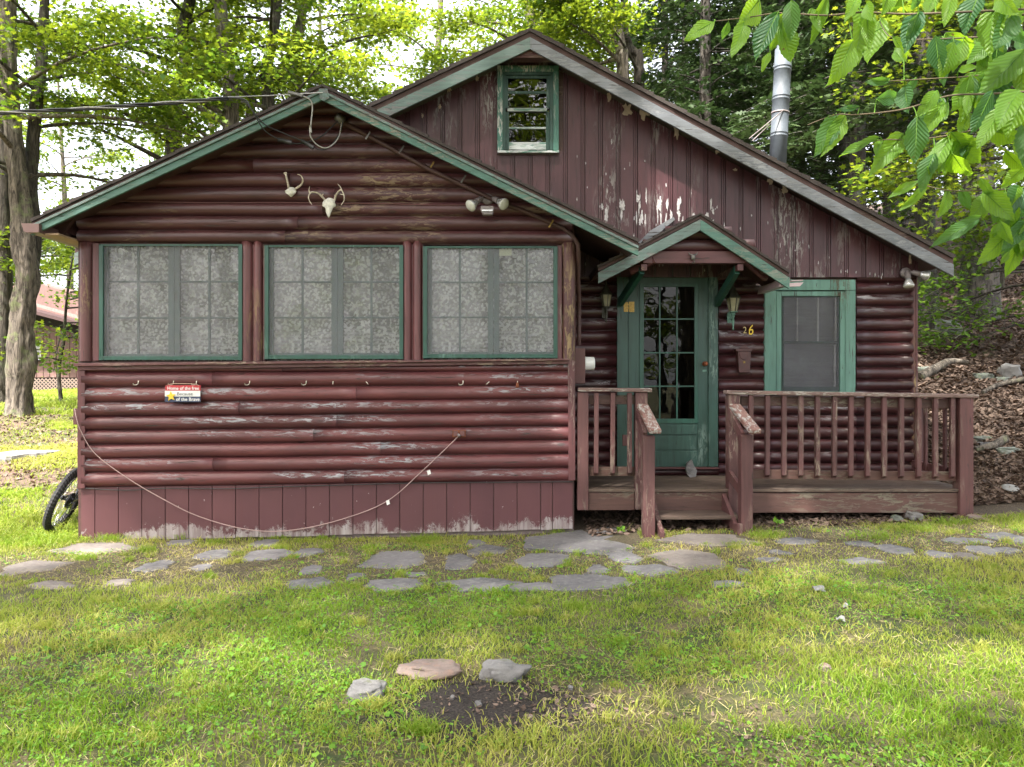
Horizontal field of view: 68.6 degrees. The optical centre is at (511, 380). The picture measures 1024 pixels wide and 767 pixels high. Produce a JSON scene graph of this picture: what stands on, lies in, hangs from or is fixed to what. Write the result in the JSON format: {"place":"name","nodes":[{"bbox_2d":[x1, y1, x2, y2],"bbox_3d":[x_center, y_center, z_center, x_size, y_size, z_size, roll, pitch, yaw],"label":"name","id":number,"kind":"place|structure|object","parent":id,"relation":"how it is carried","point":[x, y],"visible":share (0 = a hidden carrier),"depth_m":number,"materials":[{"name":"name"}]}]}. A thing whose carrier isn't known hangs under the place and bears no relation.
{"place":"outdoors","nodes":[
{"label":"outdoors","id":0,"kind":"place"},
{"bbox_2d":[0,196,1023,766],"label":"ground","id":1,"kind":"structure","parent":0,"point":[456,708],"depth_m":4.05,"materials":[{"name":"plant"}]},
{"bbox_2d":[0,0,56,404],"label":"maple tree","id":2,"kind":"object","parent":1,"relation":"on","point":[6,286],"visible":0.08,"depth_m":16.87,"materials":[{"name":"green plant"}]},
{"bbox_2d":[0,450,60,463],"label":"rock ledge","id":3,"kind":"object","parent":1,"relation":"on","point":[10,455],"visible":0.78,"depth_m":10.36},
{"bbox_2d":[0,560,74,575],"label":"flagstone","id":4,"kind":"object","parent":1,"relation":"on","point":[33,565],"visible":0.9,"depth_m":5.94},
{"bbox_2d":[0,226,77,401],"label":"young tree","id":5,"kind":"object","parent":1,"relation":"on","point":[56,263],"visible":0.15,"depth_m":17.61,"materials":[{"name":"green plant"}]},
{"bbox_2d":[13,240,74,284],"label":"forest tree","id":6,"kind":"object","parent":1,"relation":"on","point":[45,271],"visible":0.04,"depth_m":45.44,"materials":[{"name":"green plant"}]},
{"bbox_2d":[13,283,77,389],"bbox_3d":[-21.723,-1.851,37.680,14.762,5.409,10.640,0,0,0],"label":"neighbour cabin","id":7,"kind":"object","parent":1,"relation":"on","point":[50,312],"visible":0.18,"depth_m":34.00,"materials":[{"name":"wood"}]},
{"bbox_2d":[25,580,80,589],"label":"flagstone","id":8,"kind":"object","parent":1,"relation":"on","point":[50,584],"visible":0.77,"depth_m":5.39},
{"bbox_2d":[42,468,77,531],"bbox_3d":[-4.416,1.022,7.894,0.591,0.924,1.728,0,0,0],"label":"bicycle","id":9,"kind":"object","parent":1,"relation":"on","point":[70,500],"visible":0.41,"depth_m":7.23,"materials":[{"name":"rubber"}]},
{"bbox_2d":[18,59,143,288],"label":"forest tree","id":10,"kind":"object","parent":1,"relation":"on","point":[62,162],"visible":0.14,"depth_m":47.81,"materials":[{"name":"plant"}]},
{"bbox_2d":[48,542,137,555],"bbox_3d":[-3.641,1.499,6.617,0.709,0.065,0.541,0,0,19],"label":"flagstone","id":11,"kind":"object","parent":1,"relation":"on","point":[83,547],"visible":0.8,"depth_m":6.58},
{"bbox_2d":[0,0,227,416],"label":"maple tree","id":12,"kind":"object","parent":1,"relation":"on","point":[21,366],"visible":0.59,"depth_m":13.85,"materials":[{"name":"green plant"}]},
{"bbox_2d":[0,0,258,267],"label":"maple tree","id":13,"kind":"object","parent":1,"relation":"on","point":[32,145],"visible":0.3,"depth_m":14.32,"materials":[{"name":"green plant"}]},
{"bbox_2d":[131,559,174,572],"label":"flagstone","id":14,"kind":"object","parent":1,"relation":"on","point":[162,564],"visible":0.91,"depth_m":5.92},
{"bbox_2d":[0,0,345,155],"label":"maple tree","id":15,"kind":"object","parent":1,"relation":"on","point":[227,117],"visible":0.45,"depth_m":13.95,"materials":[{"name":"green plant"}]},
{"bbox_2d":[0,0,358,167],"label":"maple tree","id":16,"kind":"object","parent":1,"relation":"on","point":[54,99],"visible":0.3,"depth_m":15.41,"materials":[{"name":"green plant"}]},
{"bbox_2d":[126,2,252,164],"bbox_3d":[-14.824,-9.654,38.256,8.627,18.890,10.324,0,0,38],"label":"forest tree","id":17,"kind":"object","parent":1,"relation":"on","point":[158,152],"visible":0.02,"depth_m":37.28,"materials":[{"name":"plant"}]},
{"bbox_2d":[191,549,232,560],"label":"flagstone","id":18,"kind":"object","parent":1,"relation":"on","point":[212,554],"visible":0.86,"depth_m":6.35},
{"bbox_2d":[250,539,281,546],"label":"flagstone","id":19,"kind":"object","parent":1,"relation":"on","point":[267,542],"visible":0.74,"depth_m":6.82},
{"bbox_2d":[242,549,294,561],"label":"flagstone","id":20,"kind":"object","parent":1,"relation":"on","point":[271,554],"visible":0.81,"depth_m":6.32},
{"bbox_2d":[108,0,444,117],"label":"maple tree","id":21,"kind":"object","parent":1,"relation":"on","point":[299,20],"visible":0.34,"depth_m":16.02,"materials":[{"name":"green plant"}]},
{"bbox_2d":[135,0,459,121],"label":"maple tree","id":22,"kind":"object","parent":1,"relation":"on","point":[274,18],"visible":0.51,"depth_m":14.90,"materials":[{"name":"green plant"}]},
{"bbox_2d":[294,548,323,557],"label":"flagstone","id":23,"kind":"object","parent":1,"relation":"on","point":[308,551],"visible":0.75,"depth_m":6.41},
{"bbox_2d":[285,577,335,588],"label":"flagstone","id":24,"kind":"object","parent":1,"relation":"on","point":[306,581],"visible":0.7,"depth_m":5.45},
{"bbox_2d":[298,564,322,574],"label":"flagstone","id":25,"kind":"object","parent":1,"relation":"on","point":[312,568],"visible":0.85,"depth_m":5.81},
{"bbox_2d":[199,0,423,104],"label":"maple tree","id":26,"kind":"object","parent":1,"relation":"on","point":[303,73],"visible":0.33,"depth_m":17.25,"materials":[{"name":"green plant"}]},
{"bbox_2d":[238,0,404,99],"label":"forest tree","id":27,"kind":"object","parent":1,"relation":"on","point":[306,31],"visible":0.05,"depth_m":39.47,"materials":[{"name":"plant"}]},
{"bbox_2d":[346,678,388,700],"bbox_3d":[-0.685,1.462,3.538,0.196,0.079,0.181,0,0,0],"label":"rock","id":28,"kind":"object","parent":1,"relation":"on","point":[362,687],"visible":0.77,"depth_m":3.49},
{"bbox_2d":[357,551,426,568],"bbox_3d":[-0.950,1.482,6.123,0.540,0.059,0.641,0,0,0],"label":"flagstone","id":29,"kind":"object","parent":1,"relation":"on","point":[402,558],"visible":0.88,"depth_m":6.07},
{"bbox_2d":[364,578,423,592],"bbox_3d":[-0.842,1.488,5.393,0.430,0.059,0.339,0,0,-14],"label":"flagstone","id":30,"kind":"object","parent":1,"relation":"on","point":[389,583],"visible":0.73,"depth_m":5.40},
{"bbox_2d":[395,658,461,679],"bbox_3d":[-0.415,1.452,3.771,0.330,0.070,0.197,0,0,0],"label":"rock","id":31,"kind":"object","parent":1,"relation":"on","point":[441,668],"visible":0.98,"depth_m":3.72,"materials":[{"name":"stone"}]},
{"bbox_2d":[339,0,522,101],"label":"forest tree","id":32,"kind":"object","parent":1,"relation":"on","point":[410,37],"visible":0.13,"depth_m":33.81,"materials":[{"name":"plant"}]},
{"bbox_2d":[445,553,476,570],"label":"flagstone","id":33,"kind":"object","parent":1,"relation":"on","point":[456,562],"visible":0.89,"depth_m":5.96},
{"bbox_2d":[435,577,521,592],"bbox_3d":[-0.183,1.482,5.384,0.681,0.062,0.376,0,0,-20],"label":"flagstone","id":34,"kind":"object","parent":1,"relation":"on","point":[467,583],"visible":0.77,"depth_m":5.38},
{"bbox_2d":[21,28,955,538],"bbox_3d":[0.021,-1.300,10.448,9.041,6.160,7.703,0,0,0],"label":"log cabin","id":35,"kind":"object","parent":1,"relation":"on","point":[641,192],"visible":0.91,"depth_m":6.99,"materials":[{"name":"paint"}]},
{"bbox_2d":[99,244,242,359],"bbox_3d":[-3.169,-0.730,6.997,1.335,1.088,0.090,0,0,0],"label":"window","id":36,"kind":"structure","parent":35,"relation":"in","point":[174,281],"depth_m":7.01,"materials":[{"name":"paint"}]},
{"bbox_2d":[0,90,342,149],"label":"service cable","id":37,"kind":"object","parent":35,"relation":"attached to","point":[130,105],"visible":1,"depth_m":6.41,"materials":[{"name":"metal"}]},
{"bbox_2d":[104,247,239,360],"bbox_3d":[-3.259,-0.745,7.160,1.396,1.143,0.016,0,0,0],"label":"window blind","id":38,"kind":"object","parent":35,"relation":"attached to","point":[198,291],"depth_m":7.16,"materials":[{"name":"fabric"}]},
{"bbox_2d":[106,246,240,360],"bbox_3d":[-3.220,-0.737,7.085,1.325,1.124,0.023,0,0,0],"label":"lace curtain","id":39,"kind":"object","parent":35,"relation":"hanging from","point":[215,334],"visible":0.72,"depth_m":7.08,"materials":[{"name":"white fabric"}]},
{"bbox_2d":[74,408,460,531],"bbox_3d":[-2.273,0.830,6.941,3.608,1.144,0.072,0,0,1],"label":"extension cord","id":40,"kind":"object","parent":35,"relation":"attached to","point":[428,472],"visible":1,"depth_m":6.94,"materials":[{"name":"white plastic"}]},
{"bbox_2d":[119,201,479,205],"bbox_3d":[-1.967,-1.638,6.942,3.342,0.045,0.008,0,0,0],"label":"wall wire","id":41,"kind":"object","parent":35,"relation":"attached to","point":[286,202],"depth_m":6.94,"materials":[{"name":"paint"}]},
{"bbox_2d":[308,184,344,217],"bbox_3d":[-1.686,-1.641,6.873,0.335,0.295,0.151,0,0,0],"label":"antler mount","id":42,"kind":"object","parent":35,"relation":"attached to","point":[329,204],"visible":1,"depth_m":6.88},
{"bbox_2d":[82,481,572,490],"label":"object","id":43,"kind":"object","parent":35,"relation":"attached to","point":[327,485],"depth_m":6.96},
{"bbox_2d":[268,247,398,359],"bbox_3d":[-1.700,-0.745,7.160,1.353,1.124,0.016,0,0,0],"label":"window blind","id":44,"kind":"object","parent":35,"relation":"attached to","point":[384,271],"depth_m":7.16,"materials":[{"name":"fabric"}]},
{"bbox_2d":[264,245,402,358],"bbox_3d":[-1.652,-0.730,6.997,1.287,1.070,0.090,0,0,0],"label":"window","id":45,"kind":"structure","parent":35,"relation":"in","point":[337,281],"depth_m":7.01,"materials":[{"name":"paint"}]},
{"bbox_2d":[267,247,401,360],"bbox_3d":[-1.678,-0.737,7.085,1.282,1.105,0.023,0,0,0],"label":"lace curtain","id":46,"kind":"object","parent":35,"relation":"hanging from","point":[379,333],"visible":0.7,"depth_m":7.08,"materials":[{"name":"white fabric"}]},
{"bbox_2d":[334,113,580,344],"bbox_3d":[-0.450,-1.397,6.937,2.348,2.108,0.417,0,0,-10],"label":"conduit pipe","id":47,"kind":"object","parent":35,"relation":"attached to","point":[339,117],"visible":1,"depth_m":6.92,"materials":[{"name":"metal"}]},
{"bbox_2d":[466,194,508,215],"bbox_3d":[-0.226,-1.615,6.869,0.395,0.238,0.202,0,0,0],"label":"floodlight","id":48,"kind":"object","parent":35,"relation":"attached to","point":[501,203],"visible":1,"depth_m":6.80,"materials":[{"name":"grey paint"}]},
{"bbox_2d":[425,248,553,358],"bbox_3d":[-0.208,-0.745,7.160,1.313,1.104,0.016,0,0,0],"label":"window blind","id":49,"kind":"object","parent":35,"relation":"hanging from","point":[521,253],"depth_m":7.16,"materials":[{"name":"fabric"}]},
{"bbox_2d":[423,246,557,357],"bbox_3d":[-0.202,-0.729,6.997,1.247,1.051,0.090,0,0,0],"label":"window","id":50,"kind":"structure","parent":35,"relation":"in","point":[493,281],"depth_m":7.01,"materials":[{"name":"paint"}]},
{"bbox_2d":[425,248,556,359],"bbox_3d":[-0.201,-0.737,7.085,1.242,1.086,0.023,0,0,0],"label":"lace curtain","id":51,"kind":"object","parent":35,"relation":"hanging from","point":[535,332],"visible":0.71,"depth_m":7.08,"materials":[{"name":"white fabric"}]},
{"bbox_2d":[497,65,558,154],"bbox_3d":[0.170,-2.891,8.053,0.653,0.978,0.265,0,0,0],"label":"attic window","id":52,"kind":"structure","parent":35,"relation":"in","point":[527,95],"depth_m":8.00,"materials":[{"name":"green paint"}]},
{"bbox_2d":[575,252,594,383],"bbox_3d":[0.698,-0.610,7.400,0.236,1.289,0.240,0,0,0],"label":"electric meter","id":53,"kind":"object","parent":35,"relation":"attached to","point":[583,363],"visible":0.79,"depth_m":7.28,"materials":[{"name":"paint"}]},
{"bbox_2d":[599,280,612,321],"bbox_3d":[0.982,-0.845,7.918,0.124,0.471,0.200,0,0,-15],"label":"wall lantern","id":54,"kind":"object","parent":35,"relation":"attached to","point":[605,294],"depth_m":7.87,"materials":[{"name":"metal"}]},
{"bbox_2d":[624,277,707,466],"bbox_3d":[1.643,-0.094,8.000,0.905,2.036,0.110,0,0,0],"label":"door","id":55,"kind":"structure","parent":35,"relation":"in","point":[668,316],"depth_m":8.02,"materials":[{"name":"green paint"}]},
{"bbox_2d":[725,284,740,329],"bbox_3d":[2.319,-0.801,7.912,0.144,0.547,0.211,0,0,-15],"label":"wall lantern","id":56,"kind":"object","parent":35,"relation":"attached to","point":[732,297],"depth_m":7.87,"materials":[{"name":"metal"}]},
{"bbox_2d":[734,345,751,374],"bbox_3d":[2.447,-0.211,7.953,0.169,0.322,0.105,0,0,0],"label":"mailbox","id":57,"kind":"object","parent":35,"relation":"attached to","point":[743,355],"visible":1,"depth_m":7.92,"materials":[{"name":"paint"}]},
{"bbox_2d":[763,280,855,391],"bbox_3d":[3.174,-0.458,8.005,0.969,1.224,0.090,0,0,0],"label":"window","id":58,"kind":"structure","parent":35,"relation":"in","point":[843,292],"depth_m":7.99,"materials":[{"name":"green paint"}]},
{"bbox_2d":[784,298,835,386],"bbox_3d":[3.237,-0.393,8.120,0.671,1.031,0.010,0,0,0],"label":"window blind","id":59,"kind":"object","parent":35,"relation":"attached to","point":[808,365],"depth_m":8.12,"materials":[{"name":"fabric"}]},
{"bbox_2d":[900,268,930,288],"bbox_3d":[4.240,-1.078,7.883,0.289,0.229,0.173,0,0,0],"label":"floodlight","id":60,"kind":"object","parent":35,"relation":"attached to","point":[905,273],"visible":1,"depth_m":7.86,"materials":[{"name":"grey paint"}]},
{"bbox_2d":[466,544,510,555],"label":"flagstone","id":61,"kind":"object","parent":1,"relation":"on","point":[490,548],"visible":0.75,"depth_m":6.42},
{"bbox_2d":[479,659,531,682],"bbox_3d":[-0.032,1.452,3.732,0.262,0.116,0.179,0,0,0],"label":"rock","id":62,"kind":"object","parent":1,"relation":"on","point":[505,670],"visible":0.88,"depth_m":3.68,"materials":[{"name":"stone"}]},
{"bbox_2d":[396,0,620,82],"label":"maple tree","id":63,"kind":"object","parent":1,"relation":"on","point":[450,23],"visible":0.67,"depth_m":19.21,"materials":[{"name":"green plant"}]},
{"bbox_2d":[0,511,1023,766],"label":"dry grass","id":64,"kind":"structure","parent":1,"relation":"on","point":[510,619],"depth_m":4.68,"materials":[{"name":"plant"}]},
{"bbox_2d":[0,525,1023,766],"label":"clover","id":65,"kind":"object","parent":1,"relation":"on","point":[583,656],"visible":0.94,"depth_m":3.95,"materials":[{"name":"green plant"}]},
{"bbox_2d":[0,256,1023,766],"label":"leaf litter","id":66,"kind":"object","parent":1,"relation":"on","point":[992,476],"visible":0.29,"depth_m":8.35,"materials":[{"name":"plant"}]},
{"bbox_2d":[507,582,554,591],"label":"flagstone","id":67,"kind":"object","parent":1,"relation":"on","point":[537,586],"visible":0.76,"depth_m":5.26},
{"bbox_2d":[514,553,569,568],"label":"flagstone","id":68,"kind":"object","parent":1,"relation":"on","point":[541,560],"visible":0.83,"depth_m":5.97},
{"bbox_2d":[488,0,648,63],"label":"forest tree","id":69,"kind":"object","parent":1,"relation":"on","point":[610,46],"visible":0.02,"depth_m":29.36,"materials":[{"name":"plant"}]},
{"bbox_2d":[523,530,634,555],"bbox_3d":[0.657,1.428,6.614,1.144,0.088,1.038,0,0,29],"label":"flagstone","id":70,"kind":"object","parent":1,"relation":"on","point":[580,540],"visible":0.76,"depth_m":6.41,"materials":[{"name":"stone"}]},
{"bbox_2d":[485,0,684,87],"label":"maple tree","id":71,"kind":"object","parent":1,"relation":"on","point":[621,58],"visible":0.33,"depth_m":17.17,"materials":[{"name":"green plant"}]},
{"bbox_2d":[549,573,633,591],"bbox_3d":[0.563,1.459,5.376,0.589,0.066,0.447,0,0,0],"label":"flagstone","id":72,"kind":"object","parent":1,"relation":"on","point":[584,581],"visible":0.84,"depth_m":5.33,"materials":[{"name":"stone"}]},
{"bbox_2d":[517,0,672,88],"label":"maple tree","id":73,"kind":"object","parent":1,"relation":"on","point":[636,56],"visible":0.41,"depth_m":18.04,"materials":[{"name":"green plant"}]},
{"bbox_2d":[586,564,609,573],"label":"flagstone","id":74,"kind":"object","parent":1,"relation":"on","point":[593,568],"visible":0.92,"depth_m":5.61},
{"bbox_2d":[608,552,642,563],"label":"flagstone","id":75,"kind":"object","parent":1,"relation":"on","point":[632,557],"visible":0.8,"depth_m":5.86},
{"bbox_2d":[622,564,678,577],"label":"flagstone","id":76,"kind":"object","parent":1,"relation":"on","point":[647,569],"visible":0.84,"depth_m":5.55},
{"bbox_2d":[606,0,752,132],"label":"hemlock tree","id":77,"kind":"object","parent":1,"relation":"on","point":[665,65],"visible":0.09,"depth_m":25.51,"materials":[{"name":"green plant"}]},
{"bbox_2d":[648,549,726,571],"bbox_3d":[1.348,1.397,5.787,0.562,0.070,0.658,0,0,0],"label":"flagstone","id":78,"kind":"object","parent":1,"relation":"on","point":[691,559],"visible":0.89,"depth_m":5.74,"materials":[{"name":"stone"}]},
{"bbox_2d":[640,0,757,129],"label":"hemlock tree","id":79,"kind":"object","parent":1,"relation":"on","point":[657,66],"visible":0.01,"depth_m":33.18,"materials":[{"name":"green plant"}]},
{"bbox_2d":[655,533,760,547],"bbox_3d":[1.642,1.369,6.362,0.859,0.071,0.602,0,0,0],"label":"flagstone","id":80,"kind":"object","parent":1,"relation":"on","point":[695,539],"visible":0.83,"depth_m":6.32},
{"bbox_2d":[624,0,836,185],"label":"hemlock tree","id":81,"kind":"object","parent":1,"relation":"on","point":[701,107],"visible":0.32,"depth_m":19.76,"materials":[{"name":"green plant"}]},
{"bbox_2d":[648,0,834,168],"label":"hemlock tree","id":82,"kind":"object","parent":1,"relation":"on","point":[718,40],"visible":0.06,"depth_m":27.05,"materials":[{"name":"green plant"}]},
{"bbox_2d":[574,388,978,538],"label":"porch deck","id":83,"kind":"structure","parent":1,"relation":"on","point":[742,491],"depth_m":6.97,"materials":[{"name":"brown wood"}]},
{"bbox_2d":[685,459,696,477],"bbox_3d":[1.874,0.924,7.861,0.119,0.179,0.121,0,0,0],"label":"door stone","id":84,"kind":"object","parent":83,"relation":"on","point":[691,469],"visible":1,"depth_m":7.84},
{"bbox_2d":[774,537,819,544],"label":"flagstone","id":85,"kind":"object","parent":1,"relation":"on","point":[796,540],"visible":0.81,"depth_m":6.15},
{"bbox_2d":[669,0,937,233],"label":"hemlock tree","id":86,"kind":"object","parent":1,"relation":"on","point":[837,158],"visible":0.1,"depth_m":21.19,"materials":[{"name":"green plant"}]},
{"bbox_2d":[726,6,941,207],"bbox_3d":[11.180,-14.397,28.253,7.386,18.904,7.858,0,0,-16],"label":"hemlock tree","id":87,"kind":"object","parent":1,"relation":"on","point":[818,171],"visible":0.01,"depth_m":27.74,"materials":[{"name":"green plant"}]},
{"bbox_2d":[739,0,954,221],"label":"hemlock tree","id":88,"kind":"object","parent":1,"relation":"on","point":[846,145],"visible":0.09,"depth_m":24.06,"materials":[{"name":"green plant"}]},
{"bbox_2d":[684,0,1023,276],"bbox_3d":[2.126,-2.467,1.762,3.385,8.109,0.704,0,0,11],"label":"beech tree","id":89,"kind":"object","parent":1,"relation":"on","point":[984,89],"visible":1,"depth_m":1.83,"materials":[{"name":"green plant"}]},
{"bbox_2d":[837,557,885,564],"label":"flagstone","id":90,"kind":"object","parent":1,"relation":"on","point":[856,560],"visible":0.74,"depth_m":5.58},
{"bbox_2d":[723,0,1013,213],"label":"hemlock tree","id":91,"kind":"object","parent":1,"relation":"on","point":[861,154],"visible":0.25,"depth_m":16.53,"materials":[{"name":"green plant"}]},
{"bbox_2d":[727,0,1014,334],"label":"hemlock tree","id":92,"kind":"object","parent":1,"relation":"on","point":[810,133],"visible":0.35,"depth_m":13.26,"materials":[{"name":"green plant"}]},
{"bbox_2d":[732,0,1016,222],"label":"hemlock tree","id":93,"kind":"object","parent":1,"relation":"on","point":[821,61],"visible":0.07,"depth_m":18.92,"materials":[{"name":"green plant"}]},
{"bbox_2d":[875,544,913,555],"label":"flagstone","id":94,"kind":"object","parent":1,"relation":"on","point":[888,548],"visible":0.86,"depth_m":5.80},
{"bbox_2d":[828,0,1002,322],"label":"hemlock tree","id":95,"kind":"object","parent":1,"relation":"on","point":[980,280],"visible":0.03,"depth_m":13.37,"materials":[{"name":"green plant"}]},
{"bbox_2d":[819,0,1023,266],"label":"maple tree","id":96,"kind":"object","parent":1,"relation":"on","point":[907,171],"visible":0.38,"depth_m":11.41,"materials":[{"name":"green plant"}]},
{"bbox_2d":[924,549,953,559],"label":"flagstone","id":97,"kind":"object","parent":1,"relation":"on","point":[932,553],"visible":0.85,"depth_m":5.67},
{"bbox_2d":[918,358,968,379],"bbox_3d":[6.202,-0.151,10.852,1.154,0.352,0.186,0,0,-29],"label":"fallen branch","id":98,"kind":"object","parent":1,"relation":"on","point":[929,371],"visible":0.94,"depth_m":10.78,"materials":[{"name":"brown wood"}]},
{"bbox_2d":[870,167,1023,287],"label":"understory tree","id":99,"kind":"object","parent":1,"relation":"on","point":[1002,278],"visible":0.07,"depth_m":16.52,"materials":[{"name":"green plant"}]},
{"bbox_2d":[934,319,962,334],"bbox_3d":[7.473,-0.865,12.987,0.426,0.396,0.553,0,0,0],"label":"rock","id":100,"kind":"object","parent":1,"relation":"on","point":[948,322],"visible":0.31,"depth_m":12.77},
{"bbox_2d":[899,184,1023,356],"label":"understory tree","id":101,"kind":"object","parent":1,"relation":"on","point":[945,334],"visible":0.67,"depth_m":11.47,"materials":[{"name":"green plant"}]},
{"bbox_2d":[901,28,1022,232],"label":"hemlock tree","id":102,"kind":"object","parent":1,"relation":"on","point":[950,212],"depth_m":23.84,"materials":[{"name":"green plant"}]},
{"bbox_2d":[940,537,993,544],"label":"flagstone","id":103,"kind":"object","parent":1,"relation":"on","point":[954,539],"visible":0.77,"depth_m":6.02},
{"bbox_2d":[965,545,1000,556],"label":"flagstone","id":104,"kind":"object","parent":1,"relation":"on","point":[983,549],"visible":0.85,"depth_m":5.73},
{"bbox_2d":[973,435,1009,451],"bbox_3d":[5.393,0.706,8.427,0.482,0.182,0.121,0,0,-22],"label":"fallen branch","id":105,"kind":"object","parent":1,"relation":"on","point":[1001,440],"visible":1,"depth_m":8.38,"materials":[{"name":"brown wood"}]},
{"bbox_2d":[979,532,1023,544],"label":"flagstone","id":106,"kind":"object","parent":1,"relation":"on","point":[997,535],"visible":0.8,"depth_m":6.09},
{"bbox_2d":[981,377,1023,393],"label":"fallen branch","id":107,"kind":"object","parent":1,"relation":"on","point":[1003,383],"visible":1,"depth_m":10.03,"materials":[{"name":"brown wood"}]},
{"bbox_2d":[997,363,1022,377],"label":"rock","id":108,"kind":"object","parent":1,"relation":"on","point":[1007,370],"visible":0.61,"depth_m":10.30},
{"bbox_2d":[13,0,1023,290],"label":"sky","id":109,"kind":"structure","parent":0,"point":[55,160],"materials":[{"name":"white"}]},
{"bbox_3d":[-2.938,0.018,6.946,0.048,0.061,0.054,0,0,0],"label":"hook","id":110,"kind":"object","parent":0,"visible":0},
{"bbox_2d":[165,383,200,401],"bbox_3d":[-3.034,0.114,6.915,0.327,0.173,0.027,0,0,0],"label":"hanging sign","id":111,"kind":"object","parent":110,"relation":"hanging from","point":[182,393],"visible":1,"depth_m":6.91,"materials":[{"name":"multicoloured"}]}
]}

